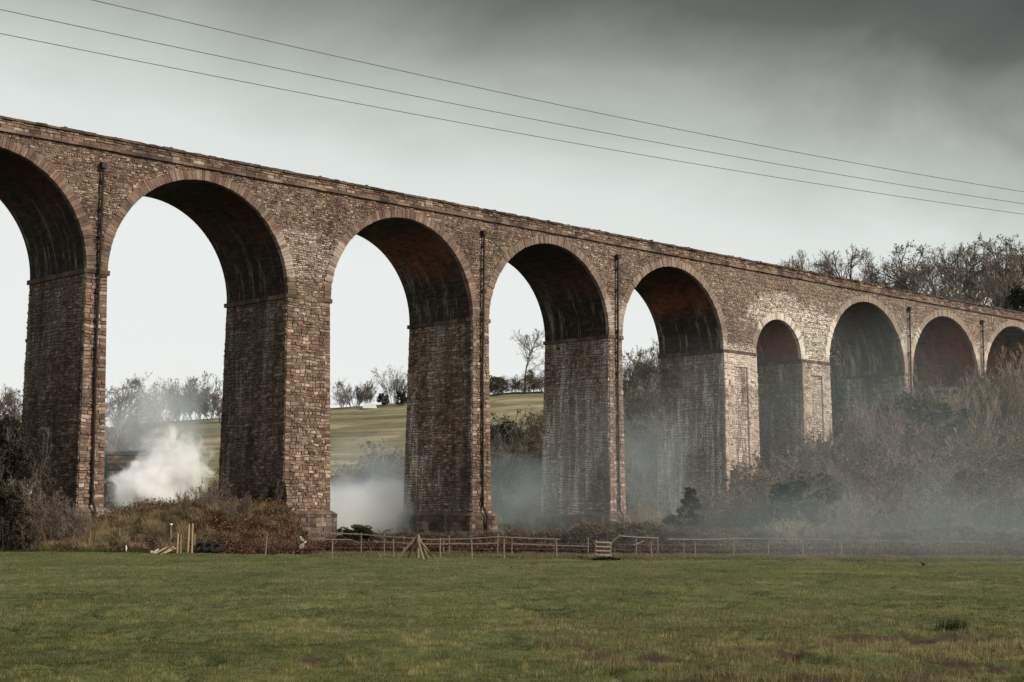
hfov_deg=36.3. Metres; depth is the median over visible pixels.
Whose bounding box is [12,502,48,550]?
bare bush
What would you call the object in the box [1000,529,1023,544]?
hedge bush
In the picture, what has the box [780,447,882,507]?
thicket bush
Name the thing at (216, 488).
bare bush
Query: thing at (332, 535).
hedge bush
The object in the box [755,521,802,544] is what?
hedge bush
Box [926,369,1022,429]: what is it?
thicket bush
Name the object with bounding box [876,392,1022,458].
thicket bush
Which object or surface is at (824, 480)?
thicket bush
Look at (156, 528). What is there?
tussock grass
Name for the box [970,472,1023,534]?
thicket bush
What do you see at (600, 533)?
hedge bush
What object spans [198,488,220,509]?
bank shrub
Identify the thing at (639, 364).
slope tree
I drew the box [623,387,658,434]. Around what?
slope tree
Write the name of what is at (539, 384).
crest hedge bush
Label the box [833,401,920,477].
slender tree
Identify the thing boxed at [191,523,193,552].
wooden stake
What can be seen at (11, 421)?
evergreen bush
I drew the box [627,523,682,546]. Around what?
hedge bush
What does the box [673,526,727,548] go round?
hedge bush
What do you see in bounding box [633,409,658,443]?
slope tree
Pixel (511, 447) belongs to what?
scrub bush
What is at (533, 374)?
crest hedge bush
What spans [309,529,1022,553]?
rail fence
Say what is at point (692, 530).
hedge bush
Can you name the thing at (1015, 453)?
thicket bush
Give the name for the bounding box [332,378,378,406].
hill tree
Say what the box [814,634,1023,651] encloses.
pale grass tufts
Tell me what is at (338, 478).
scrub bush
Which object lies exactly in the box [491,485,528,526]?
scrub bush
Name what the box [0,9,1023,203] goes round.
overhead cable
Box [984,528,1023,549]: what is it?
hedge bush
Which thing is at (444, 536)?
hedge bush
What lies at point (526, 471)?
scrub bush
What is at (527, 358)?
lone bare tree
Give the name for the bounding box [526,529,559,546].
hedge bush
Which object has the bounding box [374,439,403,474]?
scrub bush
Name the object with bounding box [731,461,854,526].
thicket bush
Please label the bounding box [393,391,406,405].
evergreen bush
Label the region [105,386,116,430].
slope tree
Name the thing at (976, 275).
bare tree
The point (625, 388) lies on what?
slope tree
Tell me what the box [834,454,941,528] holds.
thicket bush
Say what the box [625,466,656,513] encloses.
slope tree
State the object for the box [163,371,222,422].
hill tree
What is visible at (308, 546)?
rusty bracken
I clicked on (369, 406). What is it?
white shelter
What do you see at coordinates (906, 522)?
thicket bush
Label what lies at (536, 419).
scrub bush
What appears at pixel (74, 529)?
bare bush
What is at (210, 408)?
hill tree
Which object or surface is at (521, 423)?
scrub bush
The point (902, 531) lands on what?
hedge bush
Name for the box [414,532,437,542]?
hedge bush
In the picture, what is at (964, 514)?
thicket bush
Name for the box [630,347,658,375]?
slope tree
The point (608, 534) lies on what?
hedge bush
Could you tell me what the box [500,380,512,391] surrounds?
crest hedge bush
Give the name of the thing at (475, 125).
overhead cable
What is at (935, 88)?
sky
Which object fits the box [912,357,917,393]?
slope tree
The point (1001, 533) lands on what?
hedge bush
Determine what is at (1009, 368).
slender tree
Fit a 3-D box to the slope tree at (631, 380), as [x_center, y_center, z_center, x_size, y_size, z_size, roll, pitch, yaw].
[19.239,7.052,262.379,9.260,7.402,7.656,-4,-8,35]
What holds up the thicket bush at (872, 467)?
on the ground at (350, 431)
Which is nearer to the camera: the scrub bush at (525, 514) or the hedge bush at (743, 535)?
the hedge bush at (743, 535)
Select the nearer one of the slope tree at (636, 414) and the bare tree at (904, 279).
the slope tree at (636, 414)
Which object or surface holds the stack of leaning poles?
on the ground at (350, 431)
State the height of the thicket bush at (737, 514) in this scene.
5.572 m
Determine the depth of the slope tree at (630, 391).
223.53 m
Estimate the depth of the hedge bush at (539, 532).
103.26 m
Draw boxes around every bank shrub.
[67,502,99,539]
[177,491,192,515]
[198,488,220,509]
[219,496,238,524]
[235,490,252,514]
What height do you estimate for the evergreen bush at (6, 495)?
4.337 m
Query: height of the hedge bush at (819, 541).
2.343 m
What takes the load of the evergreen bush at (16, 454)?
on the ground at (350, 431)
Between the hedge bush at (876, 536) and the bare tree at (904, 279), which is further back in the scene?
the bare tree at (904, 279)
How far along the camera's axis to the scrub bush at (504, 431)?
194.01 m
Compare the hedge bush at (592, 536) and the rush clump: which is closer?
the rush clump
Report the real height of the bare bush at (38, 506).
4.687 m
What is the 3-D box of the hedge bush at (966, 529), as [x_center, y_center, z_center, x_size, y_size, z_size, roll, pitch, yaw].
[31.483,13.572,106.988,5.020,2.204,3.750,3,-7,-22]
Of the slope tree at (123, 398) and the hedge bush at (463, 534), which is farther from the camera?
the slope tree at (123, 398)
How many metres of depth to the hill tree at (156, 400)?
291.79 m
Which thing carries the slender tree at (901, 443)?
on the ground at (350, 431)
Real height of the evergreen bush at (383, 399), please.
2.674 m
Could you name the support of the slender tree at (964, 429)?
on the ground at (350, 431)
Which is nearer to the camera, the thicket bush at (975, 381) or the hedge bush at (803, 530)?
the hedge bush at (803, 530)
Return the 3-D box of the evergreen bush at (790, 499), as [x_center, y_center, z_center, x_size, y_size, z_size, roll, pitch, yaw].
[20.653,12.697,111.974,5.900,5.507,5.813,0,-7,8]
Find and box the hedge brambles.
[313,535,1023,556]
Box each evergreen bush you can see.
[0,413,37,503]
[0,426,58,539]
[0,480,27,549]
[376,393,389,405]
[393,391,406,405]
[662,514,683,532]
[760,480,837,529]
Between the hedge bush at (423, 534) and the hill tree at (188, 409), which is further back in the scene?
the hill tree at (188, 409)
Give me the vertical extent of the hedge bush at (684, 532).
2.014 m
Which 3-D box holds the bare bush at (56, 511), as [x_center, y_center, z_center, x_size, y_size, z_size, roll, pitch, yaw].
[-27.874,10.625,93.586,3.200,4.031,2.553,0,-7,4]
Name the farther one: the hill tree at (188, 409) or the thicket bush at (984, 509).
the hill tree at (188, 409)
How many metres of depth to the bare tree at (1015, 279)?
240.87 m
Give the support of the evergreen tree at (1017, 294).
on the ground at (350, 431)
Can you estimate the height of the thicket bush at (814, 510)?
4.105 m
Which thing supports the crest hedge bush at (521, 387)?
on the ground at (350, 431)
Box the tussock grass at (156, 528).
[31,497,304,550]
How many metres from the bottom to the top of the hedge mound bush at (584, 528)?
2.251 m
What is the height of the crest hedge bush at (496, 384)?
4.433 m
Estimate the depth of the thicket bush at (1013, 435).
133.86 m
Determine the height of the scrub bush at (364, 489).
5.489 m
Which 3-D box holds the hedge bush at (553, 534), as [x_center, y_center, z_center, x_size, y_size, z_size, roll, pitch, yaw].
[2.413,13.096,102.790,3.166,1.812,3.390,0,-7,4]
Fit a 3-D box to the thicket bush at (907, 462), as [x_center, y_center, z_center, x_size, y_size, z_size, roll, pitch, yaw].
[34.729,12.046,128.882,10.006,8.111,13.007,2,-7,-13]
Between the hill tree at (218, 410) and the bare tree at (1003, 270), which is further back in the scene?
the hill tree at (218, 410)
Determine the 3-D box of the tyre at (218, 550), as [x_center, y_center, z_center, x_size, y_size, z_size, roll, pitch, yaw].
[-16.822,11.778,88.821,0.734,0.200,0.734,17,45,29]
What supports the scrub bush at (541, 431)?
on the ground at (350, 431)
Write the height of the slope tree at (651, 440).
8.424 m
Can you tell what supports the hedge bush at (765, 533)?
on the ground at (350, 431)
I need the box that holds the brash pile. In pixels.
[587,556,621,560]
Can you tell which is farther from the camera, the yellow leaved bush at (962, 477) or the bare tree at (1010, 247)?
the bare tree at (1010, 247)
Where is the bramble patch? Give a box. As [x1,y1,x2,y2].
[49,534,172,553]
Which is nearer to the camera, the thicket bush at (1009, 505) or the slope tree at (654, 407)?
the thicket bush at (1009, 505)
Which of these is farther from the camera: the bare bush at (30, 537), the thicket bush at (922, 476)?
the thicket bush at (922, 476)
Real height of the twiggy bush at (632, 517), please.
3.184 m
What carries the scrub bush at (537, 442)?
on the ground at (350, 431)
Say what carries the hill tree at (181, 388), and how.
on the ground at (350, 431)
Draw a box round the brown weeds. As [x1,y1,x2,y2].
[50,494,305,529]
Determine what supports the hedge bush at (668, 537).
on the ground at (350, 431)
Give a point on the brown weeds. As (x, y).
(152, 503)
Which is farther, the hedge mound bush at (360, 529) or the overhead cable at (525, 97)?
the hedge mound bush at (360, 529)
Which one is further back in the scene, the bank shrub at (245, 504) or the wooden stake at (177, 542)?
the bank shrub at (245, 504)
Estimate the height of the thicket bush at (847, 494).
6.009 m
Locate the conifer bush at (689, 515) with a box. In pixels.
[668,477,726,538]
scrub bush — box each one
[330,454,398,506]
[330,463,362,496]
[330,468,359,511]
[332,451,404,506]
[338,472,402,520]
[348,441,404,501]
[349,454,404,476]
[363,464,404,519]
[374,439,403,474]
[490,406,542,458]
[490,417,532,444]
[490,419,525,467]
[490,441,534,492]
[490,445,541,500]
[490,447,541,505]
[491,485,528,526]
[492,490,537,523]
[496,460,541,502]
[502,418,542,460]
[502,480,541,525]
[513,421,542,459]
[513,433,542,460]
[517,465,541,505]
[526,458,541,493]
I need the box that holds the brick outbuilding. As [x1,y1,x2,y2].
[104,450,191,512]
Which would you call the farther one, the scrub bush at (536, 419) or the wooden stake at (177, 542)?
the scrub bush at (536, 419)
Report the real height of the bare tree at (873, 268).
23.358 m
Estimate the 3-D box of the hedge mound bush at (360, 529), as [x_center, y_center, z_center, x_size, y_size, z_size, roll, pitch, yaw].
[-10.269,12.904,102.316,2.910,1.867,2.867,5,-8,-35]
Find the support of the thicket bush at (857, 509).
on the ground at (350, 431)
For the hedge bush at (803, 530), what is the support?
on the ground at (350, 431)
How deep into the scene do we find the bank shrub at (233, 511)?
94.82 m
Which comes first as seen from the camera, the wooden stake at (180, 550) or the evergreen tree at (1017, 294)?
the wooden stake at (180, 550)
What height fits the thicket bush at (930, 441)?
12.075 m
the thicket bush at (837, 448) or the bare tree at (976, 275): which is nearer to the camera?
the thicket bush at (837, 448)
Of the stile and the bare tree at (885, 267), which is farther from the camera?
the bare tree at (885, 267)
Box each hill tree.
[120,371,210,423]
[131,381,180,424]
[158,376,204,420]
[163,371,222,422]
[183,386,222,419]
[207,391,221,422]
[331,384,352,408]
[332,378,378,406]
[356,382,378,403]
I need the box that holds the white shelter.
[363,403,376,409]
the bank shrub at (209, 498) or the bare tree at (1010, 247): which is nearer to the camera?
the bank shrub at (209, 498)
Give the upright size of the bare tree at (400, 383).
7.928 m
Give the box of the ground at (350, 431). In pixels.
[0,367,1023,681]
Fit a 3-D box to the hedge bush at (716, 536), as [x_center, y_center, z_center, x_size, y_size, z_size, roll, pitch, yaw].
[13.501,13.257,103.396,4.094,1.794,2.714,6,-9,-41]
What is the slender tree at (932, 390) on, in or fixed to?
on the ground at (350, 431)
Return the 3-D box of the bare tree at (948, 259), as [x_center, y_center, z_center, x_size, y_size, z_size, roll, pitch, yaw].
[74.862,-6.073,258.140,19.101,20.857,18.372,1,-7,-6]
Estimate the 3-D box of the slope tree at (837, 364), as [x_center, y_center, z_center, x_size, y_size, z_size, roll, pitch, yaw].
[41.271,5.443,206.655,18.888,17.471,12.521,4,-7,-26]
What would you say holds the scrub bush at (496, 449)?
on the ground at (350, 431)
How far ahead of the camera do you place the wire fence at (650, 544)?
89.15 m
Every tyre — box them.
[193,542,203,552]
[202,542,213,552]
[209,543,221,553]
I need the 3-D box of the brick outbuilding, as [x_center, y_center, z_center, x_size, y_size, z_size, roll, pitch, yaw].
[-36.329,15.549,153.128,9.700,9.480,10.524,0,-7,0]
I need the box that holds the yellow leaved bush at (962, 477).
[925,468,1023,523]
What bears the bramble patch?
on the ground at (350, 431)
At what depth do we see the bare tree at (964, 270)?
265.22 m
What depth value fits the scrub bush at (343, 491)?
174.80 m
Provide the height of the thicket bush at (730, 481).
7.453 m
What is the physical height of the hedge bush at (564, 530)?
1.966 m
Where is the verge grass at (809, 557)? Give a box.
[305,549,1023,562]
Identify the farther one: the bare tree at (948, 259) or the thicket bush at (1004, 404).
the bare tree at (948, 259)
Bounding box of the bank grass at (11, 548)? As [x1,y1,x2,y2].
[0,506,275,554]
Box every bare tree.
[370,364,407,403]
[510,328,544,390]
[788,244,893,285]
[844,248,907,286]
[867,243,955,366]
[873,240,948,292]
[894,256,984,298]
[920,240,1022,305]
[921,243,995,305]
[939,240,991,304]
[942,250,1023,307]
[967,240,1023,305]
[970,232,1023,303]
[986,234,1023,305]
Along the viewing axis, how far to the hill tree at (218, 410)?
290.55 m
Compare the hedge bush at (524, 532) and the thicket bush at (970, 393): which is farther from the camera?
the thicket bush at (970, 393)
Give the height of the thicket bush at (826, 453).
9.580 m
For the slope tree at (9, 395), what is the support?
on the ground at (350, 431)
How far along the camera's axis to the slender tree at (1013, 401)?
150.90 m
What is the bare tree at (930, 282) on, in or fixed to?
on the ground at (350, 431)
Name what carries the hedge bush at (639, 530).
on the ground at (350, 431)
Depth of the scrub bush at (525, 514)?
156.15 m
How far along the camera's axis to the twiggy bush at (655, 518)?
107.86 m
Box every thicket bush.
[690,480,771,540]
[697,459,797,529]
[720,433,897,514]
[720,448,846,517]
[726,472,837,537]
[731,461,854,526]
[762,468,863,528]
[767,453,901,504]
[770,407,936,488]
[770,498,836,537]
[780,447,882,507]
[781,428,897,499]
[792,465,902,533]
[802,494,879,533]
[809,396,971,477]
[815,490,892,532]
[825,386,1011,501]
[827,474,878,520]
[827,487,904,534]
[832,389,970,508]
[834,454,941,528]
[860,480,947,532]
[868,445,959,527]
[874,438,995,529]
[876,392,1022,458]
[894,386,1016,457]
[894,443,1000,524]
[900,479,990,529]
[917,434,1021,502]
[917,479,1023,529]
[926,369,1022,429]
[944,432,1023,507]
[945,360,1021,433]
[952,375,1023,448]
[955,477,1023,531]
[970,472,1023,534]
[978,424,1023,503]
[983,363,1023,434]
[994,424,1023,493]
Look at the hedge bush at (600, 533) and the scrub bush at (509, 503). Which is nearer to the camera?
the hedge bush at (600, 533)
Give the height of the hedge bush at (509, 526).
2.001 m
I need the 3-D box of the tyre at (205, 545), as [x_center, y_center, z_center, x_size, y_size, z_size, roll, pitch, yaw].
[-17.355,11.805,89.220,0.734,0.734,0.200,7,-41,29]
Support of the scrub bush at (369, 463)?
on the ground at (350, 431)
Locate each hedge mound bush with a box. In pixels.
[335,524,378,546]
[555,521,623,549]
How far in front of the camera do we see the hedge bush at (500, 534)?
101.98 m
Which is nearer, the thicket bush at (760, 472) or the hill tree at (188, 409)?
the thicket bush at (760, 472)
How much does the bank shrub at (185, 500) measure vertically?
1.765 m
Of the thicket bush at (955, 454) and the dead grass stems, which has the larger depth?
the thicket bush at (955, 454)
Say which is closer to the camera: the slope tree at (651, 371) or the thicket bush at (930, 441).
the thicket bush at (930, 441)
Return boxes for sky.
[0,0,1023,428]
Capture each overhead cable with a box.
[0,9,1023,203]
[0,33,1020,213]
[93,0,1023,191]
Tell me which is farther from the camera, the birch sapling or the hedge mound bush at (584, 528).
the hedge mound bush at (584, 528)
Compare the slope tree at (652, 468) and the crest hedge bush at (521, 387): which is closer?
the slope tree at (652, 468)
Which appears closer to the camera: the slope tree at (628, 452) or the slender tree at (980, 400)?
the slender tree at (980, 400)
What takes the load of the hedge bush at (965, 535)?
on the ground at (350, 431)
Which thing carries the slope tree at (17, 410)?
on the ground at (350, 431)
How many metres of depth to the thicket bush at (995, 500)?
115.16 m
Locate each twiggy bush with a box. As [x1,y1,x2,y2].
[603,510,648,523]
[621,504,662,529]
[759,510,820,546]
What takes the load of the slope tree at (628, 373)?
on the ground at (350, 431)
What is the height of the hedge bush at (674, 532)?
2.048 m
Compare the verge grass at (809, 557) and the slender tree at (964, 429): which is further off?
the slender tree at (964, 429)
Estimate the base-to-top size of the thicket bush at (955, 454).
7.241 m
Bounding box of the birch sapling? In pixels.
[9,469,43,548]
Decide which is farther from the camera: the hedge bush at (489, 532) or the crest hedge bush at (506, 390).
the crest hedge bush at (506, 390)
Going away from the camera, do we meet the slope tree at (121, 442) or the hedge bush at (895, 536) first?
the hedge bush at (895, 536)
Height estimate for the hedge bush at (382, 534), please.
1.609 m
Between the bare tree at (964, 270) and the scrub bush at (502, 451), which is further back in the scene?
the bare tree at (964, 270)
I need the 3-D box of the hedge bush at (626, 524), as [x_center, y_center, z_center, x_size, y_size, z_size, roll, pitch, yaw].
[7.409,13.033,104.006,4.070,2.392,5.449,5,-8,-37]
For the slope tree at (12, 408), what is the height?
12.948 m
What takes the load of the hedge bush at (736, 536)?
on the ground at (350, 431)
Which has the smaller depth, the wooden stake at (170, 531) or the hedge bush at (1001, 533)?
the wooden stake at (170, 531)
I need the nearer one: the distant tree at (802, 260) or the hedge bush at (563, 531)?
the hedge bush at (563, 531)
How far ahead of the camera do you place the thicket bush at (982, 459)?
128.88 m
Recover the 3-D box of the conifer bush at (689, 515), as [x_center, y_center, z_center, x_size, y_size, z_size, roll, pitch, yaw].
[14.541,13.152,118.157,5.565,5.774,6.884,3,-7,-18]
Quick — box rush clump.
[928,615,978,630]
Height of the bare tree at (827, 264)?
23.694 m
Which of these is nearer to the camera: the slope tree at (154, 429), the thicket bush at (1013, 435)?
the thicket bush at (1013, 435)
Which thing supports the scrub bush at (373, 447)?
on the ground at (350, 431)
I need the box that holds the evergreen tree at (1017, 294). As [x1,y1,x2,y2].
[988,281,1023,311]
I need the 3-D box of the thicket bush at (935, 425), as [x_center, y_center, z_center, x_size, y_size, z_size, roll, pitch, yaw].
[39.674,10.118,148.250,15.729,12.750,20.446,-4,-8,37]
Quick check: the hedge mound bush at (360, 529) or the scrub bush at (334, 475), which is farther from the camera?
the scrub bush at (334, 475)
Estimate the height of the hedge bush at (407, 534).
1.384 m
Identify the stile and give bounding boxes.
[595,540,610,557]
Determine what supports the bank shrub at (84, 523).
on the ground at (350, 431)
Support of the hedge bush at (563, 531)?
on the ground at (350, 431)
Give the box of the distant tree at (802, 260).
[785,250,835,272]
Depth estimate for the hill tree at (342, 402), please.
296.05 m
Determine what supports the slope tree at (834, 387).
on the ground at (350, 431)
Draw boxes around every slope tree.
[0,384,21,418]
[0,389,22,451]
[2,391,22,430]
[105,378,149,450]
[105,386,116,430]
[105,387,171,451]
[108,395,163,449]
[622,347,658,401]
[623,352,652,388]
[623,361,644,398]
[623,375,658,429]
[623,380,629,399]
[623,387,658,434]
[624,339,658,396]
[624,394,650,424]
[624,412,657,476]
[624,414,657,473]
[625,378,658,434]
[625,454,657,516]
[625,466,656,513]
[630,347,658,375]
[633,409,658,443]
[829,335,842,421]
[829,335,842,435]
[830,339,842,435]
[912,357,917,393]
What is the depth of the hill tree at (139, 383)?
296.99 m
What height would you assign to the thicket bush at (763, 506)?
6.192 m
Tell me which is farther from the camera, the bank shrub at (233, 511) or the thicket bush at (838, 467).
the thicket bush at (838, 467)
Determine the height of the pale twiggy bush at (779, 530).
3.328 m
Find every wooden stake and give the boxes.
[169,524,172,540]
[176,533,178,552]
[179,534,181,552]
[187,524,189,552]
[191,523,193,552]
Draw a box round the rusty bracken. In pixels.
[179,502,322,554]
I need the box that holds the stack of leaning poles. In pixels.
[396,534,434,559]
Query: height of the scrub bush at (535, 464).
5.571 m
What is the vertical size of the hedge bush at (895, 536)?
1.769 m
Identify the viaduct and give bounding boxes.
[0,115,1023,542]
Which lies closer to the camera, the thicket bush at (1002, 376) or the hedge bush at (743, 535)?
the hedge bush at (743, 535)
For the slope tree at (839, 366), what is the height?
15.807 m
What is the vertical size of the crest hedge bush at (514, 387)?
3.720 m
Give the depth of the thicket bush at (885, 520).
111.62 m
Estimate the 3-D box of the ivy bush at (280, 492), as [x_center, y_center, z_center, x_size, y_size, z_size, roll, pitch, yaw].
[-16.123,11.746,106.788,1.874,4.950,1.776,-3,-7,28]
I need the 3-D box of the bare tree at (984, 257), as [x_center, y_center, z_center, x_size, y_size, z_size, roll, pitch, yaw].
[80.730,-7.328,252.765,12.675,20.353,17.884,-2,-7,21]
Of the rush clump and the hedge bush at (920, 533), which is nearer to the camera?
the rush clump
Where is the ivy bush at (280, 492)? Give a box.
[265,479,287,508]
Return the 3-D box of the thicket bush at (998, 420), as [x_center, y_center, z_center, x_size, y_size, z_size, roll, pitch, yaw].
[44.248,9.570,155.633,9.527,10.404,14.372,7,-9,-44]
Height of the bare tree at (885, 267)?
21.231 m
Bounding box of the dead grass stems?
[526,606,1023,681]
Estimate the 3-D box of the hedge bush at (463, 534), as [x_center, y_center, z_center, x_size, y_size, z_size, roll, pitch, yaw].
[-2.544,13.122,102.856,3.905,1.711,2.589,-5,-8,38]
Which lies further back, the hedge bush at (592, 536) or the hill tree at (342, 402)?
the hill tree at (342, 402)
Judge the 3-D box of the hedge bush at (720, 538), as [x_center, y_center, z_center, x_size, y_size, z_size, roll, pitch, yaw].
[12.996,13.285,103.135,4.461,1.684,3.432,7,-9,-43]
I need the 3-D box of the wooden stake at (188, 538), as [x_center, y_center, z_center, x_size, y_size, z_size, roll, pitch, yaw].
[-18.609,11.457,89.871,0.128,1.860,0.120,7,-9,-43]
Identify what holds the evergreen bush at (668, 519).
on the ground at (350, 431)
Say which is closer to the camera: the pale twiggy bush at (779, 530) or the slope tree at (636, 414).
the pale twiggy bush at (779, 530)
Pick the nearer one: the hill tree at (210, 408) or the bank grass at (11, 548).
the bank grass at (11, 548)
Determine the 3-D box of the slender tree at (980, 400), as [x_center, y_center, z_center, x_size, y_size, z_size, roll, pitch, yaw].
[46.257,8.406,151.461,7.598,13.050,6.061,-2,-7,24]
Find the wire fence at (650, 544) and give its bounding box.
[89,532,962,558]
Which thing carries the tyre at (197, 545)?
on the ground at (350, 431)
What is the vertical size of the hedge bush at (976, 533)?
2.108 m
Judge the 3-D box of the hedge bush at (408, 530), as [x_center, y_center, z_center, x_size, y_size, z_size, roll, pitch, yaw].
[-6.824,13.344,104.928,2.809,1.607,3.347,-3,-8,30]
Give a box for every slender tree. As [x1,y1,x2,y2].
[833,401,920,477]
[858,395,924,491]
[887,374,952,460]
[944,375,1003,470]
[954,361,1023,468]
[970,342,1023,446]
[971,351,1023,482]
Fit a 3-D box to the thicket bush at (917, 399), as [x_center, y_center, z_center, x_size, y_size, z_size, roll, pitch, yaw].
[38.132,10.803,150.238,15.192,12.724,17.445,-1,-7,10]
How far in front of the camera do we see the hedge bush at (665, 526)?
104.10 m
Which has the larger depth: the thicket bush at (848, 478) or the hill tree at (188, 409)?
the hill tree at (188, 409)
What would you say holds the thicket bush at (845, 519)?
on the ground at (350, 431)
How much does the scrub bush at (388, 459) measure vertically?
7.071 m
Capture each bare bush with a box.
[3,470,61,543]
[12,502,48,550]
[34,487,71,542]
[44,501,82,542]
[175,468,237,501]
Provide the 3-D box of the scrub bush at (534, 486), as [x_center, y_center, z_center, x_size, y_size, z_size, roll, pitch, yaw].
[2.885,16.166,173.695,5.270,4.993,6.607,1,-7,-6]
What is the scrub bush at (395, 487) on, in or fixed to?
on the ground at (350, 431)
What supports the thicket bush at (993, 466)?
on the ground at (350, 431)
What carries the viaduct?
on the ground at (350, 431)
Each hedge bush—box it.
[317,531,355,541]
[373,528,408,544]
[380,532,420,543]
[404,528,432,541]
[407,531,437,540]
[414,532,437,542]
[430,532,459,546]
[453,528,499,544]
[470,531,504,542]
[482,523,527,541]
[489,375,505,395]
[494,529,527,542]
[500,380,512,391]
[502,375,524,392]
[506,525,548,545]
[513,374,538,393]
[516,526,559,546]
[522,365,543,392]
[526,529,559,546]
[530,369,543,392]
[531,529,566,543]
[543,526,587,543]
[549,524,575,539]
[562,525,607,543]
[582,522,617,544]
[588,521,655,545]
[589,524,625,544]
[612,520,670,550]
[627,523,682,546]
[642,524,707,545]
[654,522,680,537]
[657,525,683,543]
[660,525,704,544]
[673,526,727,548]
[675,524,705,538]
[691,532,741,546]
[694,528,735,547]
[702,527,752,544]
[717,527,762,544]
[741,529,782,546]
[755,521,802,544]
[773,521,833,546]
[778,524,816,543]
[866,531,915,547]
[870,531,899,545]
[878,529,921,543]
[895,529,933,541]
[933,522,994,549]
[942,523,993,548]
[956,525,990,546]
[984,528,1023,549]
[988,528,1023,548]
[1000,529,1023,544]
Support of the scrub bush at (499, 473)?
on the ground at (350, 431)
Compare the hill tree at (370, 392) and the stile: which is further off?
the hill tree at (370, 392)
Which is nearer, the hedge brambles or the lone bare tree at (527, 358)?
the hedge brambles

